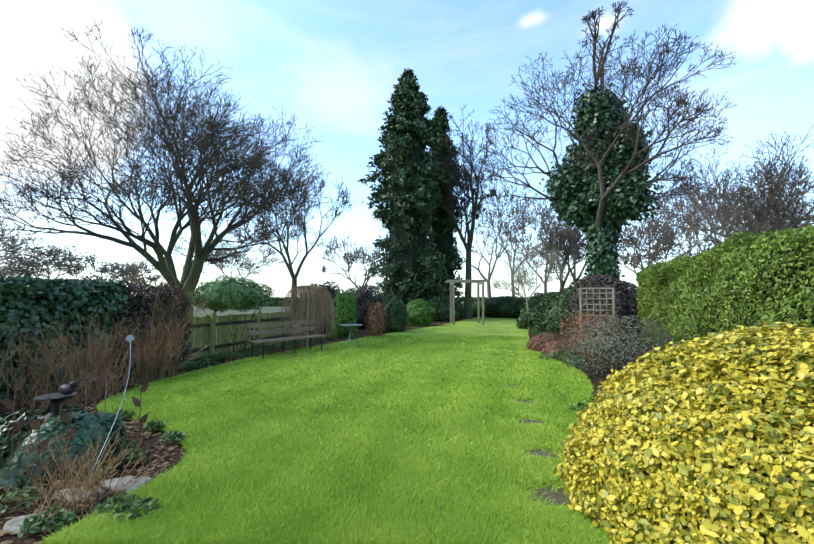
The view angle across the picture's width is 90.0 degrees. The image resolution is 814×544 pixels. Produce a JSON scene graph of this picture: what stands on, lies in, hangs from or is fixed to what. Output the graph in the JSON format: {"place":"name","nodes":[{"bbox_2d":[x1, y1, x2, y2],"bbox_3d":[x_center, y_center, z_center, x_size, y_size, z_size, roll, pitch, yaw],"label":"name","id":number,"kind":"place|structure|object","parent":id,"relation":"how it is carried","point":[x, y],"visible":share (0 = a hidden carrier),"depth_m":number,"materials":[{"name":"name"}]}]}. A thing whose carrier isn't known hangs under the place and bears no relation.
{"place":"outdoors","nodes":[
{"label":"outdoors","id":0,"kind":"place"},
{"bbox_2d":[193,306,306,344],"bbox_3d":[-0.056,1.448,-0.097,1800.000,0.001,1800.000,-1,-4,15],"label":"ground","id":1,"kind":"structure","parent":0,"point":[265,309],"depth_m":47.48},
{"bbox_2d":[0,218,87,275],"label":"tree","id":2,"kind":"object","parent":1,"relation":"on","point":[13,241],"visible":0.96,"depth_m":29.84,"materials":[{"name":"plant"}]},
{"bbox_2d":[0,242,118,278],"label":"tree","id":3,"kind":"object","parent":1,"relation":"on","point":[31,272],"visible":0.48,"depth_m":40.88,"materials":[{"name":"brown plant"}]},
{"bbox_2d":[46,247,148,284],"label":"tree","id":4,"kind":"object","parent":1,"relation":"on","point":[112,270],"visible":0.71,"depth_m":55.58,"materials":[{"name":"plant"}]},
{"bbox_2d":[102,259,179,287],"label":"tree","id":5,"kind":"object","parent":1,"relation":"on","point":[154,279],"visible":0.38,"depth_m":65.39,"materials":[{"name":"brown plant"}]},
{"bbox_2d":[0,21,327,317],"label":"bare tree","id":6,"kind":"object","parent":1,"relation":"on","point":[204,141],"visible":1,"depth_m":13.20,"materials":[{"name":"brown plant"}]},
{"bbox_2d":[202,242,283,309],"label":"tree","id":7,"kind":"object","parent":1,"relation":"on","point":[220,266],"visible":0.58,"depth_m":55.74,"materials":[{"name":"plant"}]},
{"bbox_2d":[229,159,354,318],"bbox_3d":[-7.944,-2.039,27.226,8.390,10.675,6.705,-1,-4,15],"label":"bare tree","id":8,"kind":"object","parent":1,"relation":"on","point":[290,268],"visible":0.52,"depth_m":27.25,"materials":[{"name":"brown plant"}]},
{"bbox_2d":[321,233,385,289],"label":"tree","id":9,"kind":"object","parent":1,"relation":"on","point":[359,254],"visible":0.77,"depth_m":47.51,"materials":[{"name":"brown plant"}]},
{"bbox_2d":[190,296,531,306],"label":"hedgerow","id":10,"kind":"object","parent":1,"relation":"on","point":[274,302],"visible":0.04,"depth_m":78.67,"materials":[{"name":"green plant"}]},
{"bbox_2d":[454,189,526,297],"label":"tree","id":11,"kind":"object","parent":1,"relation":"on","point":[511,238],"visible":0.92,"depth_m":45.00,"materials":[{"name":"brown plant"}]},
{"bbox_2d":[474,170,555,295],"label":"tree","id":12,"kind":"object","parent":1,"relation":"on","point":[513,226],"visible":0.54,"depth_m":57.30,"materials":[{"name":"brown plant"}]},
{"bbox_2d":[508,200,585,292],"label":"tree","id":13,"kind":"object","parent":1,"relation":"on","point":[547,215],"visible":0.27,"depth_m":50.47,"materials":[{"name":"brown plant"}]},
{"bbox_2d":[539,215,587,284],"bbox_3d":[16.018,-2.506,38.782,6.604,13.158,6.042,-1,-4,15],"label":"tree","id":14,"kind":"object","parent":1,"relation":"on","point":[573,274],"visible":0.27,"depth_m":38.83,"materials":[{"name":"brown plant"}]},
{"bbox_2d":[477,0,736,281],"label":"ivy clad tree","id":15,"kind":"object","parent":1,"relation":"on","point":[601,185],"visible":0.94,"depth_m":17.35,"materials":[{"name":"green plant"}]},
{"bbox_2d":[614,194,701,292],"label":"tree","id":16,"kind":"object","parent":1,"relation":"on","point":[630,238],"visible":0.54,"depth_m":40.31,"materials":[{"name":"brown plant"}]},
{"bbox_2d":[623,211,701,269],"bbox_3d":[21.394,-0.714,34.133,5.866,8.905,5.504,-3,-5,42],"label":"tree","id":17,"kind":"object","parent":1,"relation":"on","point":[635,264],"visible":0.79,"depth_m":34.68,"materials":[{"name":"brown plant"}]},
{"bbox_2d":[618,186,757,263],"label":"tree","id":18,"kind":"object","parent":1,"relation":"on","point":[697,249],"visible":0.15,"depth_m":49.22,"materials":[{"name":"brown plant"}]},
{"bbox_2d":[641,125,813,242],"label":"bare tree","id":19,"kind":"object","parent":1,"relation":"on","point":[774,189],"visible":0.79,"depth_m":22.44,"materials":[{"name":"brown plant"}]},
{"bbox_2d":[654,172,813,254],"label":"tree","id":20,"kind":"object","parent":1,"relation":"on","point":[705,239],"visible":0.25,"depth_m":41.24,"materials":[{"name":"brown plant"}]},
{"bbox_2d":[703,188,813,244],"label":"tree","id":21,"kind":"object","parent":1,"relation":"on","point":[748,217],"visible":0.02,"depth_m":37.97,"materials":[{"name":"brown plant"}]},
{"bbox_2d":[764,174,813,228],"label":"tree","id":22,"kind":"object","parent":1,"relation":"on","point":[807,211],"visible":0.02,"depth_m":28.35,"materials":[{"name":"brown plant"}]},
{"bbox_2d":[0,316,651,543],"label":"border soil","id":23,"kind":"structure","parent":0,"point":[147,443],"depth_m":4.00,"materials":[{"name":"brown soil"}]},
{"bbox_2d":[4,377,24,459],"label":"stem","id":24,"kind":"object","parent":23,"relation":"on","point":[10,404],"visible":0.92,"depth_m":3.23,"materials":[{"name":"brown metal"}]},
{"bbox_2d":[28,397,49,495],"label":"stem","id":25,"kind":"object","parent":23,"relation":"on","point":[36,424],"visible":0.83,"depth_m":2.97,"materials":[{"name":"brown metal"}]},
{"bbox_2d":[0,407,80,481],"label":"bare shrub","id":26,"kind":"object","parent":23,"relation":"on","point":[30,446],"visible":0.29,"depth_m":3.21,"materials":[{"name":"brown plant"}]},
{"bbox_2d":[0,404,127,490],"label":"ivy mound","id":27,"kind":"object","parent":23,"relation":"on","point":[91,424],"visible":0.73,"depth_m":3.36,"materials":[{"name":"green plant"}]},
{"bbox_2d":[34,381,77,421],"bbox_3d":[-3.126,1.131,3.622,0.300,0.335,0.339,3,-5,-38],"label":"bird bath","id":28,"kind":"object","parent":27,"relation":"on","point":[66,391],"visible":0.92,"depth_m":3.59,"materials":[{"name":"stone"}]},
{"bbox_2d":[0,275,129,399],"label":"ivy hedge","id":29,"kind":"object","parent":23,"relation":"on","point":[48,300],"visible":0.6,"depth_m":6.54,"materials":[{"name":"green plant"}]},
{"bbox_2d":[59,393,79,473],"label":"stem","id":30,"kind":"object","parent":23,"relation":"on","point":[74,401],"visible":0.83,"depth_m":3.21,"materials":[{"name":"brown metal"}]},
{"bbox_2d":[3,476,154,533],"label":"bed stones","id":31,"kind":"object","parent":23,"relation":"on","point":[12,524],"visible":0.21,"depth_m":3.04,"materials":[{"name":"grey stone"}]},
{"bbox_2d":[76,372,95,410],"bbox_3d":[-3.602,1.464,4.615,0.492,0.597,0.183,-3,-5,42],"label":"garden stake","id":32,"kind":"object","parent":23,"relation":"on","point":[86,379],"visible":0.96,"depth_m":4.76,"materials":[{"name":"metal"}]},
{"bbox_2d":[0,425,176,526],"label":"dead perennial","id":33,"kind":"object","parent":23,"relation":"on","point":[87,482],"visible":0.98,"depth_m":2.83,"materials":[{"name":"brown plant"}]},
{"bbox_2d":[0,410,185,537],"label":"bed plants","id":34,"kind":"object","parent":23,"relation":"on","point":[171,436],"visible":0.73,"depth_m":2.77,"materials":[{"name":"green plant"}]},
{"bbox_2d":[132,381,148,462],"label":"stem","id":35,"kind":"object","parent":34,"relation":"on","point":[137,403],"visible":0.9,"depth_m":3.60,"materials":[{"name":"brown metal"}]},
{"bbox_2d":[97,371,115,412],"bbox_3d":[-3.489,1.495,4.789,0.187,0.562,0.739,4,-5,-44],"label":"garden stake","id":36,"kind":"object","parent":23,"relation":"on","point":[106,378],"visible":0.88,"depth_m":5.03,"materials":[{"name":"metal"}]},
{"bbox_2d":[0,304,213,409],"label":"bare shrubs","id":37,"kind":"object","parent":23,"relation":"on","point":[146,357],"visible":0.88,"depth_m":6.22,"materials":[{"name":"brown plant"}]},
{"bbox_2d":[90,335,133,477],"bbox_3d":[-2.639,1.159,3.712,0.123,1.086,1.024,2,-4,-22],"label":"garden stake","id":38,"kind":"object","parent":23,"relation":"on","point":[129,338],"visible":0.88,"depth_m":3.81,"materials":[{"name":"grey metal"}]},
{"bbox_2d":[62,248,244,374],"bbox_3d":[-5.415,0.798,8.841,3.404,2.517,3.630,2,-4,-31],"label":"brown hedge","id":39,"kind":"object","parent":23,"relation":"on","point":[166,301],"visible":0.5,"depth_m":8.32,"materials":[{"name":"brown plant"}]},
{"bbox_2d":[187,275,274,356],"bbox_3d":[-4.381,1.121,10.418,1.581,2.064,2.811,-1,-4,15],"label":"light green shrub","id":40,"kind":"object","parent":23,"relation":"on","point":[244,296],"visible":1,"depth_m":9.98,"materials":[{"name":"green plant"}]},
{"bbox_2d":[174,309,293,359],"bbox_3d":[-4.727,1.639,11.226,0.181,1.120,5.801,-1,-4,15],"label":"picket fence","id":41,"kind":"object","parent":23,"relation":"on","point":[205,337],"visible":0.33,"depth_m":10.90,"materials":[{"name":"brown wood"}]},
{"bbox_2d":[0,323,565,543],"bbox_3d":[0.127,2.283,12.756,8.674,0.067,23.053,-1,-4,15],"label":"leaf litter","id":42,"kind":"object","parent":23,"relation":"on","point":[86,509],"visible":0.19,"depth_m":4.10,"materials":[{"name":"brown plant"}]},
{"bbox_2d":[278,284,336,346],"bbox_3d":[-2.932,1.303,12.183,1.687,1.916,1.670,-1,-4,15],"label":"weeping shrub","id":43,"kind":"object","parent":23,"relation":"on","point":[306,293],"visible":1,"depth_m":12.09,"materials":[{"name":"plant"}]},
{"bbox_2d":[296,281,344,332],"bbox_3d":[-3.669,1.536,17.985,2.398,2.299,2.444,-1,-4,15],"label":"beech shrub","id":44,"kind":"object","parent":23,"relation":"on","point":[332,291],"visible":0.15,"depth_m":17.42,"materials":[{"name":"brown plant"}]},
{"bbox_2d":[329,288,357,338],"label":"bright shrub","id":45,"kind":"object","parent":23,"relation":"on","point":[345,305],"visible":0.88,"depth_m":14.93,"materials":[{"name":"green plant"}]},
{"bbox_2d":[126,327,599,412],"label":"border plants","id":46,"kind":"object","parent":23,"relation":"on","point":[259,348],"visible":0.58,"depth_m":9.65,"materials":[{"name":"green plant"}]},
{"bbox_2d":[352,284,382,328],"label":"beech shrub","id":47,"kind":"object","parent":23,"relation":"on","point":[366,298],"visible":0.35,"depth_m":19.22,"materials":[{"name":"purple plant"}]},
{"bbox_2d":[365,301,386,335],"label":"orange shrub","id":48,"kind":"object","parent":23,"relation":"on","point":[375,322],"visible":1,"depth_m":15.64,"materials":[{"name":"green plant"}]},
{"bbox_2d":[381,293,408,331],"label":"green shrub","id":49,"kind":"object","parent":23,"relation":"on","point":[396,310],"visible":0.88,"depth_m":17.51,"materials":[{"name":"green plant"}]},
{"bbox_2d":[357,69,457,316],"bbox_3d":[-0.240,-5.561,28.213,7.208,17.740,6.475,-1,-4,15],"label":"tall conifer","id":50,"kind":"object","parent":23,"relation":"on","point":[405,163],"visible":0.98,"depth_m":27.28,"materials":[{"name":"green plant"}]},
{"bbox_2d":[405,298,435,326],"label":"green shrub","id":51,"kind":"object","parent":23,"relation":"on","point":[420,313],"visible":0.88,"depth_m":21.32,"materials":[{"name":"green plant"}]},
{"bbox_2d":[427,295,452,320],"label":"green shrub","id":52,"kind":"object","parent":23,"relation":"on","point":[438,303],"visible":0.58,"depth_m":26.21,"materials":[{"name":"green plant"}]},
{"bbox_2d":[426,105,466,313],"bbox_3d":[2.509,-4.723,31.234,4.527,16.466,4.816,-1,-4,15],"label":"conifer","id":53,"kind":"object","parent":23,"relation":"on","point":[443,238],"visible":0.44,"depth_m":30.36,"materials":[{"name":"green plant"}]},
{"bbox_2d":[455,301,491,316],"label":"hedge","id":54,"kind":"object","parent":23,"relation":"on","point":[475,311],"visible":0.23,"depth_m":32.13,"materials":[{"name":"green plant"}]},
{"bbox_2d":[484,296,523,317],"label":"hedge","id":55,"kind":"object","parent":23,"relation":"on","point":[504,307],"visible":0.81,"depth_m":30.98,"materials":[{"name":"green plant"}]},
{"bbox_2d":[492,230,567,329],"bbox_3d":[5.813,0.419,19.192,3.553,4.639,3.782,-1,-4,15],"label":"pale tree","id":56,"kind":"object","parent":23,"relation":"on","point":[519,280],"visible":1,"depth_m":19.23,"materials":[{"name":"plant"}]},
{"bbox_2d":[516,298,544,329],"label":"dark shrub","id":57,"kind":"object","parent":23,"relation":"on","point":[525,315],"visible":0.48,"depth_m":19.04,"materials":[{"name":"green plant"}]},
{"bbox_2d":[518,291,561,308],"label":"hedge","id":58,"kind":"object","parent":23,"relation":"on","point":[538,296],"visible":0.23,"depth_m":27.98,"materials":[{"name":"green plant"}]},
{"bbox_2d":[526,331,579,356],"bbox_3d":[4.216,2.001,11.802,1.498,0.495,3.388,-1,-4,15],"label":"heather mound","id":59,"kind":"object","parent":23,"relation":"on","point":[545,344],"visible":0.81,"depth_m":11.20,"materials":[{"name":"brown plant"}]},
{"bbox_2d":[532,288,581,335],"bbox_3d":[6.792,1.609,16.663,3.165,1.968,2.469,-1,-4,15],"label":"dark shrub","id":60,"kind":"object","parent":23,"relation":"on","point":[551,309],"visible":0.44,"depth_m":16.31,"materials":[{"name":"green plant"}]},
{"bbox_2d":[536,221,588,290],"bbox_3d":[12.916,-0.561,33.558,4.485,8.544,4.682,-1,-4,15],"label":"tree","id":61,"kind":"object","parent":23,"relation":"on","point":[568,238],"visible":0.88,"depth_m":32.67,"materials":[{"name":"plant"}]},
{"bbox_2d":[561,279,580,293],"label":"dark shrub","id":62,"kind":"object","parent":23,"relation":"on","point":[568,288],"visible":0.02,"depth_m":19.67,"materials":[{"name":"green plant"}]},
{"bbox_2d":[555,304,630,359],"bbox_3d":[4.563,1.416,9.957,1.885,1.404,2.418,-1,-4,15],"label":"tan shrub","id":63,"kind":"object","parent":23,"relation":"on","point":[577,323],"visible":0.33,"depth_m":9.90,"materials":[{"name":"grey plant"}]},
{"bbox_2d":[579,287,615,344],"bbox_3d":[5.135,1.302,10.980,0.870,1.760,0.050,-1,-4,15],"label":"trellis","id":64,"kind":"object","parent":23,"relation":"on","point":[599,298],"visible":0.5,"depth_m":11.01,"materials":[{"name":"brown wood"}]},
{"bbox_2d":[570,273,644,341],"bbox_3d":[6.794,1.210,13.805,2.170,2.360,2.410,-4,-5,45],"label":"beech hedge","id":65,"kind":"object","parent":23,"relation":"on","point":[625,295],"visible":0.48,"depth_m":13.22,"materials":[{"name":"brown plant"}]},
{"bbox_2d":[556,304,689,381],"bbox_3d":[4.041,1.217,7.460,2.471,1.471,2.054,-1,-4,15],"label":"grey shrub","id":66,"kind":"object","parent":23,"relation":"on","point":[616,350],"visible":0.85,"depth_m":7.36,"materials":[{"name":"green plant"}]},
{"bbox_2d":[553,322,813,543],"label":"yellow bush","id":67,"kind":"object","parent":23,"relation":"on","point":[693,498],"visible":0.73,"depth_m":2.28,"materials":[{"name":"yellow plant"}]},
{"bbox_2d":[635,224,813,350],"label":"hedge","id":68,"kind":"object","parent":23,"relation":"on","point":[750,279],"visible":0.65,"depth_m":6.79,"materials":[{"name":"green plant"}]},
{"bbox_2d":[39,317,627,543],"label":"lawn","id":69,"kind":"structure","parent":0,"point":[319,479],"depth_m":3.88,"materials":[{"name":"green plant"}]},
{"bbox_2d":[246,319,325,358],"bbox_3d":[-3.092,1.716,10.596,0.552,0.883,2.150,-3,-5,35],"label":"garden bench","id":70,"kind":"object","parent":69,"relation":"on","point":[251,325],"visible":0.79,"depth_m":10.53,"materials":[{"name":"brown wood"}]},
{"bbox_2d":[123,329,563,531],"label":"fallen leaves","id":71,"kind":"object","parent":69,"relation":"on","point":[371,391],"visible":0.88,"depth_m":6.59,"materials":[{"name":"brown plant"}]},
{"bbox_2d":[340,324,361,348],"bbox_3d":[-1.583,1.856,11.492,0.620,0.733,0.620,-1,-4,15],"label":"bistro table","id":72,"kind":"object","parent":69,"relation":"on","point":[347,325],"visible":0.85,"depth_m":11.49,"materials":[{"name":"metal"}]},
{"bbox_2d":[437,104,496,318],"bbox_3d":[4.381,-4.453,30.059,4.675,15.865,4.806,-1,-4,15],"label":"tall bare tree","id":73,"kind":"object","parent":69,"relation":"on","point":[473,211],"visible":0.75,"depth_m":29.48,"materials":[{"name":"brown plant"}]},
{"bbox_2d":[445,280,488,324],"bbox_3d":[3.419,1.741,23.399,2.300,2.530,2.000,0,-4,1],"label":"pergola","id":74,"kind":"object","parent":69,"relation":"on","point":[452,286],"visible":0.9,"depth_m":22.66,"materials":[{"name":"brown wood"}]},
{"bbox_2d":[506,384,569,507],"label":"stepping stones","id":75,"kind":"object","parent":69,"relation":"on","point":[559,496],"visible":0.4,"depth_m":3.00,"materials":[{"name":"stone"}]},
{"bbox_2d":[0,0,813,297],"label":"sky","id":76,"kind":"structure","parent":0,"point":[336,65],"materials":[{"name":"blue"}]}
]}

